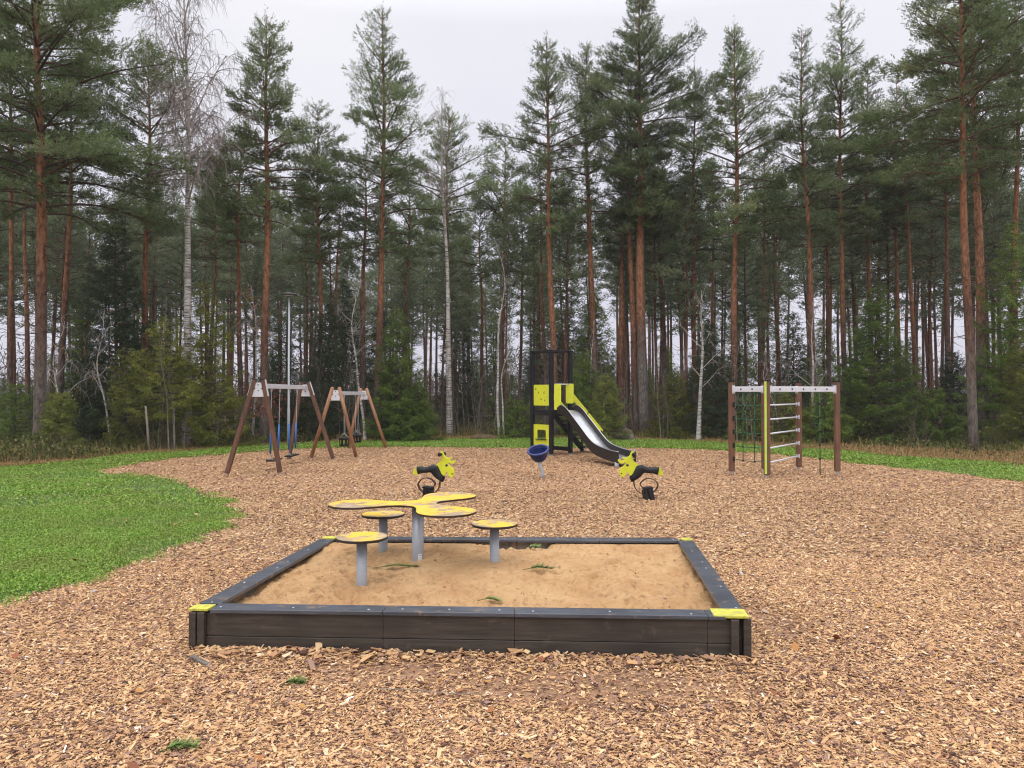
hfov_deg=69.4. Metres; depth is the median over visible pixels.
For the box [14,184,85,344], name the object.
pine tree
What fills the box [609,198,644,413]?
pine tree
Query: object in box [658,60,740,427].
pine tree
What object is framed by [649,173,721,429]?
pine tree
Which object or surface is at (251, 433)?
red leaved shrub
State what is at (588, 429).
slide tower
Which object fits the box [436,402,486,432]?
leafless shrub
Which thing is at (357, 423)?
leafless shrub
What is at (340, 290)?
pine tree
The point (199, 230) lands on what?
pine tree
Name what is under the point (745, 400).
leafless sapling
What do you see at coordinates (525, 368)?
spruce tree
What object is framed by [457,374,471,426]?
leafless sapling
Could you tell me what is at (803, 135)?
pine tree
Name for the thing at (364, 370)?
leafless sapling
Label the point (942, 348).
pine tree
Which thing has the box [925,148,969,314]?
pine tree
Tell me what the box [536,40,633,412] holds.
pine tree
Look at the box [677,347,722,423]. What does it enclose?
spruce tree
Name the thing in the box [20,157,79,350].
pine tree
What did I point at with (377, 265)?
pine tree
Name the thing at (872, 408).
spruce tree
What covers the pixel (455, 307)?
pine tree
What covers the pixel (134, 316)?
pine tree
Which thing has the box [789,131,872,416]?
pine tree
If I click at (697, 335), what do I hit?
spruce tree
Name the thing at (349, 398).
leafless sapling
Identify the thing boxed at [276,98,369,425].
pine tree
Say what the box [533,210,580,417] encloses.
pine tree
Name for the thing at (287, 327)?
pine tree
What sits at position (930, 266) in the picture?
pine tree
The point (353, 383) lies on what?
leafless sapling
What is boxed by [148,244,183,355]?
pine tree
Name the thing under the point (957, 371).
spruce tree
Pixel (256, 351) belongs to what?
birch tree
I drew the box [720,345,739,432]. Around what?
leafless sapling
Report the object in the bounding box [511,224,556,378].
pine tree
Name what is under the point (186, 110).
birch tree
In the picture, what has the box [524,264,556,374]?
pine tree
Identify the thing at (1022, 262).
pine tree
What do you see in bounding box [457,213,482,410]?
pine tree
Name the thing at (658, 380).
leafless sapling
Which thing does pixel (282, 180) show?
pine tree
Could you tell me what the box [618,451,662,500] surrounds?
spring rider
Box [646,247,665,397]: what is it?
pine tree
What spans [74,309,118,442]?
birch tree
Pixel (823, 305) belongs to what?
pine tree
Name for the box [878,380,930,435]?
spruce tree
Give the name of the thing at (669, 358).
spruce tree
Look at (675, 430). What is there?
spruce tree
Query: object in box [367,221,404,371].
pine tree
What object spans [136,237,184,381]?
pine tree
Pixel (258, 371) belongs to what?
leafless sapling
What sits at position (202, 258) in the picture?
pine tree
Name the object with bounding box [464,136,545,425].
pine tree
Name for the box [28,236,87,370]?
pine tree
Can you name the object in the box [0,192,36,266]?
pine tree
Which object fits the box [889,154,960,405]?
pine tree
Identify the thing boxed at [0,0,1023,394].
sky
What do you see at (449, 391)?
leafless sapling
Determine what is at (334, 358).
spruce tree
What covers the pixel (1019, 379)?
spruce tree
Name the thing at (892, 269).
pine tree
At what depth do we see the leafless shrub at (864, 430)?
25.21 m
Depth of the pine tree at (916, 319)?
67.30 m
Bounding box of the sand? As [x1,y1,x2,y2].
[236,542,717,609]
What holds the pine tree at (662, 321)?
on the ground at (488, 423)
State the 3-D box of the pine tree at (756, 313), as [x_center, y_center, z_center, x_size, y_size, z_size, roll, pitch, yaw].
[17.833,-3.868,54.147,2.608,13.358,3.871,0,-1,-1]
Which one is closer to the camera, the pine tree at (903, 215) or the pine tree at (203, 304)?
the pine tree at (903, 215)
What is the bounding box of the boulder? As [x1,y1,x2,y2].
[612,428,634,439]
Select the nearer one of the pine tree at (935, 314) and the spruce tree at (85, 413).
the spruce tree at (85, 413)
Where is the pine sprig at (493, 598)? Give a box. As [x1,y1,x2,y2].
[477,596,502,601]
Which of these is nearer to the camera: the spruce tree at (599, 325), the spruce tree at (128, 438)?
the spruce tree at (128, 438)
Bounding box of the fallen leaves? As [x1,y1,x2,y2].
[4,453,1023,767]
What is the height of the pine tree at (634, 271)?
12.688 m
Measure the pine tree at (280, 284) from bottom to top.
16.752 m
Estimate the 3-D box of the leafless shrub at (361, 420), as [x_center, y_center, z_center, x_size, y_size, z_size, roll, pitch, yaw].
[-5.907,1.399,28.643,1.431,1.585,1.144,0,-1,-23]
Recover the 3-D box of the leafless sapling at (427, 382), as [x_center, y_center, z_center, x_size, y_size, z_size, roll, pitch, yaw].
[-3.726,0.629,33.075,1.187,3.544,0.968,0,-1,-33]
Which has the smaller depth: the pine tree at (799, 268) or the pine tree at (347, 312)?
the pine tree at (347, 312)
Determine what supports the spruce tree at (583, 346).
on the ground at (488, 423)
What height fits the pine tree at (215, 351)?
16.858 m
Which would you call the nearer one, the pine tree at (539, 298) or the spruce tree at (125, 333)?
the spruce tree at (125, 333)
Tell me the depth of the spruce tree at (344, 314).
41.52 m
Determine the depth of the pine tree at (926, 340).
63.21 m
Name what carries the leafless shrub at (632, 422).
on the ground at (488, 423)
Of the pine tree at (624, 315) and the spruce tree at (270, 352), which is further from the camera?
the pine tree at (624, 315)
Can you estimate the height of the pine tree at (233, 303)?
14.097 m
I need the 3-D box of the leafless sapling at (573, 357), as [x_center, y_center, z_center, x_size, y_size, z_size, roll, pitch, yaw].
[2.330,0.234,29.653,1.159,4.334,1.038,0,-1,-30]
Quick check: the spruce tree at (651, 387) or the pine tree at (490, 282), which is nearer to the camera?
the spruce tree at (651, 387)
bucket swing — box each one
[339,394,349,446]
[353,395,361,442]
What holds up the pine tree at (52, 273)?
on the ground at (488, 423)
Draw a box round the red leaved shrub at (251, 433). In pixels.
[222,382,295,443]
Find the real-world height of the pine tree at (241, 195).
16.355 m
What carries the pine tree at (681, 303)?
on the ground at (488, 423)
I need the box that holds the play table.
[328,492,475,561]
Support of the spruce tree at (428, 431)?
on the ground at (488, 423)
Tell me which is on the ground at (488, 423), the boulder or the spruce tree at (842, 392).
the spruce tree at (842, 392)
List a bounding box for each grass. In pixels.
[0,426,1023,465]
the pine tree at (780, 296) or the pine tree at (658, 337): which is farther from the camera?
the pine tree at (780, 296)
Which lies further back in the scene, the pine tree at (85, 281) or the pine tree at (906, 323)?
the pine tree at (906, 323)
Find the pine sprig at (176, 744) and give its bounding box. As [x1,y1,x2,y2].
[156,735,201,752]
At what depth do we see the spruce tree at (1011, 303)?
24.87 m
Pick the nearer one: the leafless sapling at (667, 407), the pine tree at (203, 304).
the leafless sapling at (667, 407)
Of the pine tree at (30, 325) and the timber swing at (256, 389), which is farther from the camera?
the pine tree at (30, 325)
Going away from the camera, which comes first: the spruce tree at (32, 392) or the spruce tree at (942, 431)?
the spruce tree at (942, 431)
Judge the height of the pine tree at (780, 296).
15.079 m
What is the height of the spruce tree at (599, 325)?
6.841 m
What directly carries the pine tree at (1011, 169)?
on the ground at (488, 423)
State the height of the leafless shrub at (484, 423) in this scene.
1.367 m
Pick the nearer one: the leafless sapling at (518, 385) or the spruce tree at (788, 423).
the spruce tree at (788, 423)
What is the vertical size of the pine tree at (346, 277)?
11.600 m
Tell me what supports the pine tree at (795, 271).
on the ground at (488, 423)
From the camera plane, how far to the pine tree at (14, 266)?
42.47 m
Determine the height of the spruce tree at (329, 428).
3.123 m
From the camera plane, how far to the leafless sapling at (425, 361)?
28.29 m
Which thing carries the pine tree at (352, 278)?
on the ground at (488, 423)
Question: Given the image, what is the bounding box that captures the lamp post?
[281,292,297,444]
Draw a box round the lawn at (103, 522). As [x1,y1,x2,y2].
[0,446,1012,601]
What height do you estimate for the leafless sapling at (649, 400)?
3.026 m
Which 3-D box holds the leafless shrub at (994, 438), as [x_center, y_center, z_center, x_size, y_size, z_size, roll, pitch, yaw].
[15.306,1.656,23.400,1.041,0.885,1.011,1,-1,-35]
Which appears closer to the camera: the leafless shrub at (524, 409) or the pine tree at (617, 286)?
the leafless shrub at (524, 409)
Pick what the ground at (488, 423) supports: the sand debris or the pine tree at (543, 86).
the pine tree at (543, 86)
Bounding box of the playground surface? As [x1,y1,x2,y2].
[0,447,1023,767]
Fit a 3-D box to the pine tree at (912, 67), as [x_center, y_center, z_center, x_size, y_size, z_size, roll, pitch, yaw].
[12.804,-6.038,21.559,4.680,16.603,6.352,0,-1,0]
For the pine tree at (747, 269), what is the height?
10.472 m
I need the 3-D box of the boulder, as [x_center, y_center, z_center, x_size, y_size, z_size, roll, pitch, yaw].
[4.085,1.865,27.046,0.870,0.493,0.633,0,-1,0]
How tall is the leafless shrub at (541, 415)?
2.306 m
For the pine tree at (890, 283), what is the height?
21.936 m
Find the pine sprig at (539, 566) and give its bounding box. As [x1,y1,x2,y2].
[523,562,556,569]
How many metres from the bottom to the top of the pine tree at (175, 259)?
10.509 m
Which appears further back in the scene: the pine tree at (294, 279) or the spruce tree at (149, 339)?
the pine tree at (294, 279)
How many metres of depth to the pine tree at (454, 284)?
32.64 m
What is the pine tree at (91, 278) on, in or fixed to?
on the ground at (488, 423)
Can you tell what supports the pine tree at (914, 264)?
on the ground at (488, 423)
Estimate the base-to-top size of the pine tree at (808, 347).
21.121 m
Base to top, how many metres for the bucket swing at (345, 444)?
1.420 m
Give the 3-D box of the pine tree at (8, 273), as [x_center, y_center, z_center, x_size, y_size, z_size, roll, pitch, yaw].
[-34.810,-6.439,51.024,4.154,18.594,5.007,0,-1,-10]
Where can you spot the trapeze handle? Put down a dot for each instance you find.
(738, 403)
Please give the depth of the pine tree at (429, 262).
42.92 m
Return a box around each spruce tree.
[0,377,47,446]
[0,378,6,412]
[24,385,33,414]
[46,281,112,419]
[50,194,174,444]
[59,358,122,445]
[97,339,157,446]
[108,308,218,447]
[118,313,158,395]
[128,320,176,430]
[150,307,183,390]
[152,276,266,447]
[154,348,201,433]
[243,316,316,438]
[246,400,253,422]
[256,347,286,413]
[274,369,340,442]
[291,295,361,435]
[303,274,383,423]
[343,309,407,423]
[346,385,359,422]
[359,303,435,440]
[362,360,404,439]
[392,380,445,441]
[430,309,494,426]
[459,359,491,418]
[473,309,521,414]
[494,390,545,438]
[504,375,517,404]
[511,334,548,415]
[521,302,579,418]
[544,306,584,408]
[554,348,611,436]
[559,288,631,430]
[567,316,614,403]
[588,365,633,440]
[631,361,662,417]
[641,368,703,439]
[652,346,679,418]
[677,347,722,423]
[678,319,727,407]
[680,319,747,438]
[707,350,756,428]
[718,303,773,416]
[719,395,779,443]
[752,311,823,422]
[752,379,824,443]
[789,383,864,444]
[792,319,847,421]
[802,396,810,423]
[821,277,933,446]
[823,367,886,437]
[829,300,911,433]
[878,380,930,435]
[889,337,927,418]
[893,381,966,446]
[913,346,967,440]
[952,216,1023,444]
[965,379,1001,419]
[981,323,1023,449]
[988,324,1023,417]
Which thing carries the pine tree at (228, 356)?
on the ground at (488, 423)
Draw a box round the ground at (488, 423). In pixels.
[0,395,1022,460]
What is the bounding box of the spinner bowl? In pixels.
[527,444,548,477]
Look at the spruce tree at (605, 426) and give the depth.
26.64 m
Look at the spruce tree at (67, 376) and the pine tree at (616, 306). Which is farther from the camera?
the pine tree at (616, 306)
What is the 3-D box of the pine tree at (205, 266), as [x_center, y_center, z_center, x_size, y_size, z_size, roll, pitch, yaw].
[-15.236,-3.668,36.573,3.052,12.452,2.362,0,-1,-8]
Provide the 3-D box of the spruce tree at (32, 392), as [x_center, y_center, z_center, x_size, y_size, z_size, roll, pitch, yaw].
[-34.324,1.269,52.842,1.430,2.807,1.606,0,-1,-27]
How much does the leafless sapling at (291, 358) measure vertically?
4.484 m
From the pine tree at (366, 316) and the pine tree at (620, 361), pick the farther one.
the pine tree at (366, 316)
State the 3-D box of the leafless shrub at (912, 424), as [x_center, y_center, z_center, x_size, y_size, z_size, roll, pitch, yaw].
[12.912,1.311,23.300,1.535,1.592,1.486,1,-1,-44]
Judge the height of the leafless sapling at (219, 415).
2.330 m
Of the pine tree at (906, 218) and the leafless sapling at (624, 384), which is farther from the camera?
the pine tree at (906, 218)
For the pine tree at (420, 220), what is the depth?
34.10 m
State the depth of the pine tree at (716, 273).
69.97 m
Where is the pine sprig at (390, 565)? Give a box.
[374,563,418,567]
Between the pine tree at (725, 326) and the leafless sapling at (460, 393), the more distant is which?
the pine tree at (725, 326)
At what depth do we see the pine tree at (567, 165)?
62.16 m
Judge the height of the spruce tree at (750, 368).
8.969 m
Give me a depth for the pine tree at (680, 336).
34.54 m
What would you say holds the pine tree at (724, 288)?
on the ground at (488, 423)
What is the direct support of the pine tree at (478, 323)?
on the ground at (488, 423)
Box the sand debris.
[253,542,695,608]
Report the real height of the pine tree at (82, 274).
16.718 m
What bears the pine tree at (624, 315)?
on the ground at (488, 423)
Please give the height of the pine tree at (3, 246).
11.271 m
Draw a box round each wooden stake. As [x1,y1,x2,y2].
[145,406,149,449]
[172,405,175,448]
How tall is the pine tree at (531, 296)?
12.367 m
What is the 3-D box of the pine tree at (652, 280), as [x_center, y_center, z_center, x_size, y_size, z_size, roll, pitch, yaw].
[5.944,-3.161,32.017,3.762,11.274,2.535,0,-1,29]
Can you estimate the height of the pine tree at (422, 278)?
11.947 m
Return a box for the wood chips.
[0,446,1023,767]
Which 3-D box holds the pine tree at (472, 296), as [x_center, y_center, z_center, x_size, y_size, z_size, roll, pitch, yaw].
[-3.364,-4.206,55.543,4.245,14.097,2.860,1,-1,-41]
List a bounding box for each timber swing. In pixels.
[224,378,334,474]
[309,387,386,458]
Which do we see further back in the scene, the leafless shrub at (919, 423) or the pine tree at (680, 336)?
the pine tree at (680, 336)
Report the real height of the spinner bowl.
0.731 m
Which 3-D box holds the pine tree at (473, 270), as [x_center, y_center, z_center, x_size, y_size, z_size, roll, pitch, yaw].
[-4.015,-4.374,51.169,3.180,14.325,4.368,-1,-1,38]
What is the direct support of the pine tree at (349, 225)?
on the ground at (488, 423)
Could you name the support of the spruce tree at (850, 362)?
on the ground at (488, 423)
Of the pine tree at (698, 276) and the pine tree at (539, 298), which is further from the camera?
the pine tree at (539, 298)
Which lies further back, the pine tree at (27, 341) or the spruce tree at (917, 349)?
the spruce tree at (917, 349)
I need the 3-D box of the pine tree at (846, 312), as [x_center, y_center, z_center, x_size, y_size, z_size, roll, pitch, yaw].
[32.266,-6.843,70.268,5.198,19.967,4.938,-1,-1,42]
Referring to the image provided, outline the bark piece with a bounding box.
[189,654,209,664]
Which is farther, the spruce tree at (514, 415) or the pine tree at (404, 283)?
the pine tree at (404, 283)
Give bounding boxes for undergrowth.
[0,415,1023,462]
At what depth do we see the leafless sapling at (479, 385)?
30.86 m
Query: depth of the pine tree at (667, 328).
71.40 m
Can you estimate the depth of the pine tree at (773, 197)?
33.04 m
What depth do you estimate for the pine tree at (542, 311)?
32.95 m
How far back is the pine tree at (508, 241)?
31.80 m
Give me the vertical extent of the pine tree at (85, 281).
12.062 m
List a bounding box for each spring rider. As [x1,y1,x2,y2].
[413,451,455,496]
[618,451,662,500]
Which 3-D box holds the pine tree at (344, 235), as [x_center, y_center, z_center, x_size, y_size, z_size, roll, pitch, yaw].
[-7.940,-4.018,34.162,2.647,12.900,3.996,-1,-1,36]
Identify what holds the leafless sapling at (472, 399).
on the ground at (488, 423)
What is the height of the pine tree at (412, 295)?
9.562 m
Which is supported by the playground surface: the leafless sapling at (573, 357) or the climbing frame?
the climbing frame
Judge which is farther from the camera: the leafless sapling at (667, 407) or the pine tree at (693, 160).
the pine tree at (693, 160)
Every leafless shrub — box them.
[19,419,89,455]
[122,392,216,447]
[198,388,245,437]
[290,373,356,434]
[343,409,370,432]
[349,408,372,433]
[430,413,448,436]
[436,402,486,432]
[469,411,501,433]
[500,377,540,427]
[527,389,564,430]
[615,391,654,433]
[627,395,661,428]
[830,405,895,442]
[888,401,947,446]
[898,396,953,435]
[981,424,1016,447]
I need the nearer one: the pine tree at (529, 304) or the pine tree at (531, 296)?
the pine tree at (531, 296)
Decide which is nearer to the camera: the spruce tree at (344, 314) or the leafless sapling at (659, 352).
the leafless sapling at (659, 352)
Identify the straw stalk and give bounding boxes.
[377,688,485,693]
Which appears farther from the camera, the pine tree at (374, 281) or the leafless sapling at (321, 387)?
the pine tree at (374, 281)
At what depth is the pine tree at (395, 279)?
50.60 m
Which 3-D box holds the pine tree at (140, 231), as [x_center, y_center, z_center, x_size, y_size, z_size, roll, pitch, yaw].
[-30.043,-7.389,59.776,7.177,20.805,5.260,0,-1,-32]
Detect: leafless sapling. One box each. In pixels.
[140,296,184,449]
[152,385,170,448]
[163,346,183,448]
[180,389,197,437]
[211,380,228,439]
[239,324,270,422]
[275,331,304,422]
[309,339,325,411]
[315,359,333,410]
[327,379,343,433]
[335,370,356,425]
[336,340,357,435]
[338,359,351,431]
[343,343,359,419]
[344,340,366,433]
[349,345,369,409]
[419,323,435,431]
[422,358,438,416]
[434,342,456,415]
[438,351,458,435]
[452,361,465,431]
[454,335,472,429]
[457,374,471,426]
[465,368,484,432]
[467,346,500,430]
[467,380,483,421]
[471,377,483,420]
[480,373,492,421]
[483,345,504,429]
[490,372,499,428]
[503,357,513,432]
[505,354,529,426]
[561,337,579,394]
[591,350,608,414]
[608,349,618,432]
[616,340,633,426]
[644,329,667,437]
[648,370,655,430]
[653,344,673,432]
[659,374,674,438]
[676,354,694,417]
[692,348,711,414]
[713,328,754,441]
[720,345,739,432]
[736,368,753,442]
[742,371,760,441]
[770,382,778,443]
[781,344,796,395]
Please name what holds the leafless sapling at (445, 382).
on the ground at (488, 423)
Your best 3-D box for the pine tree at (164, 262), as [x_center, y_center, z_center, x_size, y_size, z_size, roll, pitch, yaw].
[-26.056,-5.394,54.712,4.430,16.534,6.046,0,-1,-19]
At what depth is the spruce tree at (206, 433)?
23.32 m
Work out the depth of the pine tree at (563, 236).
66.66 m
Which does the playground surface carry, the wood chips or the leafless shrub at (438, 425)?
the wood chips
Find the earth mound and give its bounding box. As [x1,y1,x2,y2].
[469,434,497,438]
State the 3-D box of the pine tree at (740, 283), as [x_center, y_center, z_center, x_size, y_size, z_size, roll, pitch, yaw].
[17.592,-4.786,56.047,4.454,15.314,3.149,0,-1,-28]
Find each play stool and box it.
[336,532,387,586]
[362,510,404,552]
[472,519,516,562]
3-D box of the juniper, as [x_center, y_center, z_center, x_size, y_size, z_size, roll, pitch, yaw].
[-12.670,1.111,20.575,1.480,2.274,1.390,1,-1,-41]
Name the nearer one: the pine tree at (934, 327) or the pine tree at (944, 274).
the pine tree at (934, 327)
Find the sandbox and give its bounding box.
[188,536,751,657]
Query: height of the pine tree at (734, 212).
16.829 m
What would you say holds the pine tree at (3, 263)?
on the ground at (488, 423)
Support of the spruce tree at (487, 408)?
on the ground at (488, 423)
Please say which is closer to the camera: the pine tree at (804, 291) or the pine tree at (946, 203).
the pine tree at (946, 203)
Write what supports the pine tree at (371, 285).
on the ground at (488, 423)
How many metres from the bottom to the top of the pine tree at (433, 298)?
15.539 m
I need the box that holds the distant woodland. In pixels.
[0,332,1023,412]
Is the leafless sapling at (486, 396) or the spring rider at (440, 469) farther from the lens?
the leafless sapling at (486, 396)
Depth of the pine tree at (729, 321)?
53.23 m
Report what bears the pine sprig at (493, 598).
on the sand
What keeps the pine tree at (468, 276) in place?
on the ground at (488, 423)
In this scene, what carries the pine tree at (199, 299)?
on the ground at (488, 423)
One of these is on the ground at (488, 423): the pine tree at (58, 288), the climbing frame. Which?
the pine tree at (58, 288)
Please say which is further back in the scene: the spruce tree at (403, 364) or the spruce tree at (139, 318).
the spruce tree at (139, 318)
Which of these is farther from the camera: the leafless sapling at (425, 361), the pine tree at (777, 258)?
the pine tree at (777, 258)
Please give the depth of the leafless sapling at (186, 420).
22.02 m
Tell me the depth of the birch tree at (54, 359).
22.68 m
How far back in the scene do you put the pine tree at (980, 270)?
25.53 m
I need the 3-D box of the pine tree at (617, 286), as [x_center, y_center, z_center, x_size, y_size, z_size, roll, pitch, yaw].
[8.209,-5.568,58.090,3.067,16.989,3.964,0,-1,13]
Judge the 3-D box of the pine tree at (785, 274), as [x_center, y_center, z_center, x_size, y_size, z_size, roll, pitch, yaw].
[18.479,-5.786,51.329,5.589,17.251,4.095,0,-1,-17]
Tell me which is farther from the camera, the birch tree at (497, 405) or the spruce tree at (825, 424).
the birch tree at (497, 405)
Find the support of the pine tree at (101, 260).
on the ground at (488, 423)
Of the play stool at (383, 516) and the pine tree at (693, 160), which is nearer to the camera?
the play stool at (383, 516)
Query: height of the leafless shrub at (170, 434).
2.041 m
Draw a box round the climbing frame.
[727,380,840,478]
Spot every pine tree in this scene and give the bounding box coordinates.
[0,0,114,441]
[0,0,200,448]
[0,97,102,432]
[0,161,51,416]
[0,179,27,332]
[0,179,35,360]
[0,180,31,277]
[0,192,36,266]
[0,195,48,324]
[0,221,83,336]
[0,238,7,264]
[0,242,32,345]
[1,147,77,299]
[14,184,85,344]
[14,184,113,408]
[16,52,138,425]
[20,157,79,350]
[21,154,106,418]
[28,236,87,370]
[47,196,91,370]
[49,229,102,376]
[53,185,140,387]
[65,28,242,435]
[71,236,104,352]
[72,228,95,367]
[72,259,122,387]
[81,210,106,354]
[86,237,141,375]
[91,177,155,416]
[91,195,130,345]
[95,164,183,325]
[103,223,149,319]
[108,165,197,363]
[112,204,165,369]
[133,169,180,332]
[135,202,184,337]
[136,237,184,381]
[137,198,164,304]
[141,206,213,421]
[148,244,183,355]
[159,193,199,353]
[168,190,233,427]
[173,226,222,359]
[174,175,230,411]
[175,155,256,416]
[176,202,211,364]
[184,182,241,334]
[190,181,243,401]
[192,208,235,409]
[196,119,283,431]
[198,186,271,424]
[202,7,338,442]
[202,193,249,418]
[204,235,248,427]
[207,249,252,345]
[217,192,280,419]
[227,250,277,424]
[230,185,261,403]
[242,225,298,375]
[243,177,282,404]
[247,205,287,358]
[247,268,282,338]
[251,178,300,408]
[251,293,283,357]
[260,199,300,379]
[260,204,302,389]
[272,190,342,386]
[272,257,301,367]
[275,240,302,400]
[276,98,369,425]
[276,259,317,403]
[277,182,340,383]
[283,226,342,403]
[284,199,325,424]
[294,256,334,370]
[298,164,364,407]
[300,198,355,423]
[318,250,372,370]
[324,233,372,387]
[325,1,448,428]
[331,147,398,429]
[331,263,359,356]
[337,275,358,385]
[345,269,377,371]
[347,266,373,359]
[348,274,370,389]
[357,218,400,352]
[360,219,424,371]
[365,235,389,318]
[365,280,394,354]
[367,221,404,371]
[370,213,441,405]
[373,248,430,404]
[383,157,434,415]
[384,227,433,385]
[388,257,438,384]
[389,104,507,426]
[391,265,426,413]
[399,226,445,410]
[403,190,442,408]
[414,205,444,410]
[415,224,459,411]
[424,229,473,430]
[426,211,485,371]
[429,251,477,375]
[432,181,465,281]
[432,219,483,385]
[441,240,486,355]
[443,194,511,424]
[453,220,491,413]
[453,284,487,413]
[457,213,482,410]
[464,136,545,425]
[466,280,495,371]
[475,272,500,393]
[475,289,488,344]
[476,29,618,435]
[476,196,520,399]
[479,273,525,389]
[479,279,510,350]
[488,191,546,418]
[489,212,533,428]
[501,147,573,424]
[510,209,564,407]
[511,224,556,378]
[515,231,545,383]
[515,262,568,423]
[516,259,539,348]
[524,263,558,407]
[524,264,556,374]
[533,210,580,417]
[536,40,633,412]
[536,179,605,423]
[539,162,604,345]
[552,186,579,302]
[557,0,730,434]
[561,173,613,360]
[568,231,608,372]
[579,83,666,431]
[591,176,662,429]
[592,219,662,429]
[595,231,625,413]
[595,245,634,396]
[598,232,666,313]
[599,221,623,390]
[602,181,694,430]
[603,233,658,352]
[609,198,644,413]
[612,202,669,343]
[625,150,704,428]
[632,172,675,407]
[644,192,713,427]
[645,244,689,421]
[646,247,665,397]
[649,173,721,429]
[650,162,716,418]
[653,200,716,388]
[657,261,679,368]
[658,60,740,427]
[665,178,682,373]
[668,22,800,429]
[669,197,711,397]
[672,158,749,423]
[672,189,721,357]
[685,247,718,327]
[698,206,745,366]
[698,218,751,422]
[701,194,732,365]
[703,215,776,425]
[707,220,773,360]
[715,233,759,399]
[716,218,757,303]
[727,120,803,379]
[737,186,788,344]
[737,217,784,414]
[738,246,774,357]
[738,260,799,403]
[740,243,776,408]
[746,250,791,379]
[748,163,799,422]
[749,221,796,358]
[750,179,807,385]
[756,24,849,426]
[766,192,806,409]
[778,0,902,414]
[782,192,825,356]
[784,174,850,352]
[785,199,817,294]
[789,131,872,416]
[790,163,821,378]
[798,159,877,350]
[800,193,844,403]
[805,151,902,368]
[815,199,880,394]
[815,208,851,385]
[822,53,913,395]
[825,248,873,334]
[829,222,877,366]
[833,162,933,357]
[838,149,891,367]
[841,77,941,422]
[842,88,947,415]
[844,166,928,418]
[846,152,910,300]
[849,0,1023,452]
[869,125,926,402]
[870,200,913,357]
[879,65,1015,425]
[883,177,932,377]
[886,228,903,402]
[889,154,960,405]
[890,178,957,394]
[891,194,985,396]
[893,164,949,359]
[898,2,1023,443]
[900,189,939,402]
[901,232,926,382]
[910,177,958,420]
[919,189,968,412]
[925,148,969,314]
[926,134,969,403]
[926,200,969,401]
[931,103,1022,370]
[933,154,1007,385]
[936,0,1023,437]
[938,115,1023,410]
[949,183,997,350]
[952,149,1023,423]
[970,101,1023,418]
[987,173,1020,415]
[990,182,1023,279]
[991,170,1023,348]
[1005,183,1023,263]
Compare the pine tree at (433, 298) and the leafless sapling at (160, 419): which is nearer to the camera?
the leafless sapling at (160, 419)
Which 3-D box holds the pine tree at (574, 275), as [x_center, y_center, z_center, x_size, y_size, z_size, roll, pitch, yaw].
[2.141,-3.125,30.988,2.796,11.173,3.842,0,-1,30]
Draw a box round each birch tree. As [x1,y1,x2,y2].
[26,313,106,404]
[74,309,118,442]
[120,0,274,446]
[229,284,276,434]
[336,279,377,439]
[413,87,469,434]
[488,239,520,436]
[498,323,517,433]
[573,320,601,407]
[665,273,740,439]
[755,351,780,430]
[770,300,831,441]
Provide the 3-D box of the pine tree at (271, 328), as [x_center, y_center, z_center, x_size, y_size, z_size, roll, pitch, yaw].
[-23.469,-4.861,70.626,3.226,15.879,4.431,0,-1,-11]
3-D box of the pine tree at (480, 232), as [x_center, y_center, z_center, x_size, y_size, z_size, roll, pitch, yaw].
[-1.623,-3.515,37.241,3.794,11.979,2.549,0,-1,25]
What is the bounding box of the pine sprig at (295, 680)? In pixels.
[281,674,309,684]
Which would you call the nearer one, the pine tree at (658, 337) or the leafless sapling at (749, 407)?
the leafless sapling at (749, 407)
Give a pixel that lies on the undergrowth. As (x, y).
(7, 444)
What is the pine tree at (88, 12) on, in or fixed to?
on the ground at (488, 423)
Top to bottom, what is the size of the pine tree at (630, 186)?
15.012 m
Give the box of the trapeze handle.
[735,392,742,410]
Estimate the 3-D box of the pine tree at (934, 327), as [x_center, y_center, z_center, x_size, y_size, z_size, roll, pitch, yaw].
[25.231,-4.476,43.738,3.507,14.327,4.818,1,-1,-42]
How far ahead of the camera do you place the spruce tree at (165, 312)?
44.17 m
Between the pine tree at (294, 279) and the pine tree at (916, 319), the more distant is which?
the pine tree at (916, 319)
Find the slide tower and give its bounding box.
[530,350,635,466]
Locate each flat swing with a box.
[266,389,281,461]
[284,389,298,456]
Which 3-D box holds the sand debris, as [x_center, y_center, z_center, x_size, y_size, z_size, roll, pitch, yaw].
[-0.170,1.587,6.036,3.695,0.168,2.476,0,-1,0]
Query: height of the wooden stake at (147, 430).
1.455 m
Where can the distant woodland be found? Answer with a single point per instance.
(2, 374)
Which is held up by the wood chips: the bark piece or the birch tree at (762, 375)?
the bark piece
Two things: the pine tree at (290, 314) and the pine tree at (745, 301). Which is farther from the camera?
the pine tree at (290, 314)
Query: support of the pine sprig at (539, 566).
on the sand
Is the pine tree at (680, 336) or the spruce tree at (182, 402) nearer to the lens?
the spruce tree at (182, 402)
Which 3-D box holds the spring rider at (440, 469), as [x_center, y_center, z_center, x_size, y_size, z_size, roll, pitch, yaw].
[-1.244,1.496,11.905,0.735,0.841,0.244,0,-1,17]
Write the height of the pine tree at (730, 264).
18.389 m
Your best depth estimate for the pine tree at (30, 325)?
48.87 m
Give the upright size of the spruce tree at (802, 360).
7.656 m
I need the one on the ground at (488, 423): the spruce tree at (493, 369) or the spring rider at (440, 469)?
the spruce tree at (493, 369)
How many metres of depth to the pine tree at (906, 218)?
30.53 m
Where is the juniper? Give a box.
[25,385,87,454]
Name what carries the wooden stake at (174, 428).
on the ground at (488, 423)
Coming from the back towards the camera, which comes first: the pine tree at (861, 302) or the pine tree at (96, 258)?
the pine tree at (96, 258)
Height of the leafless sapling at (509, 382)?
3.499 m

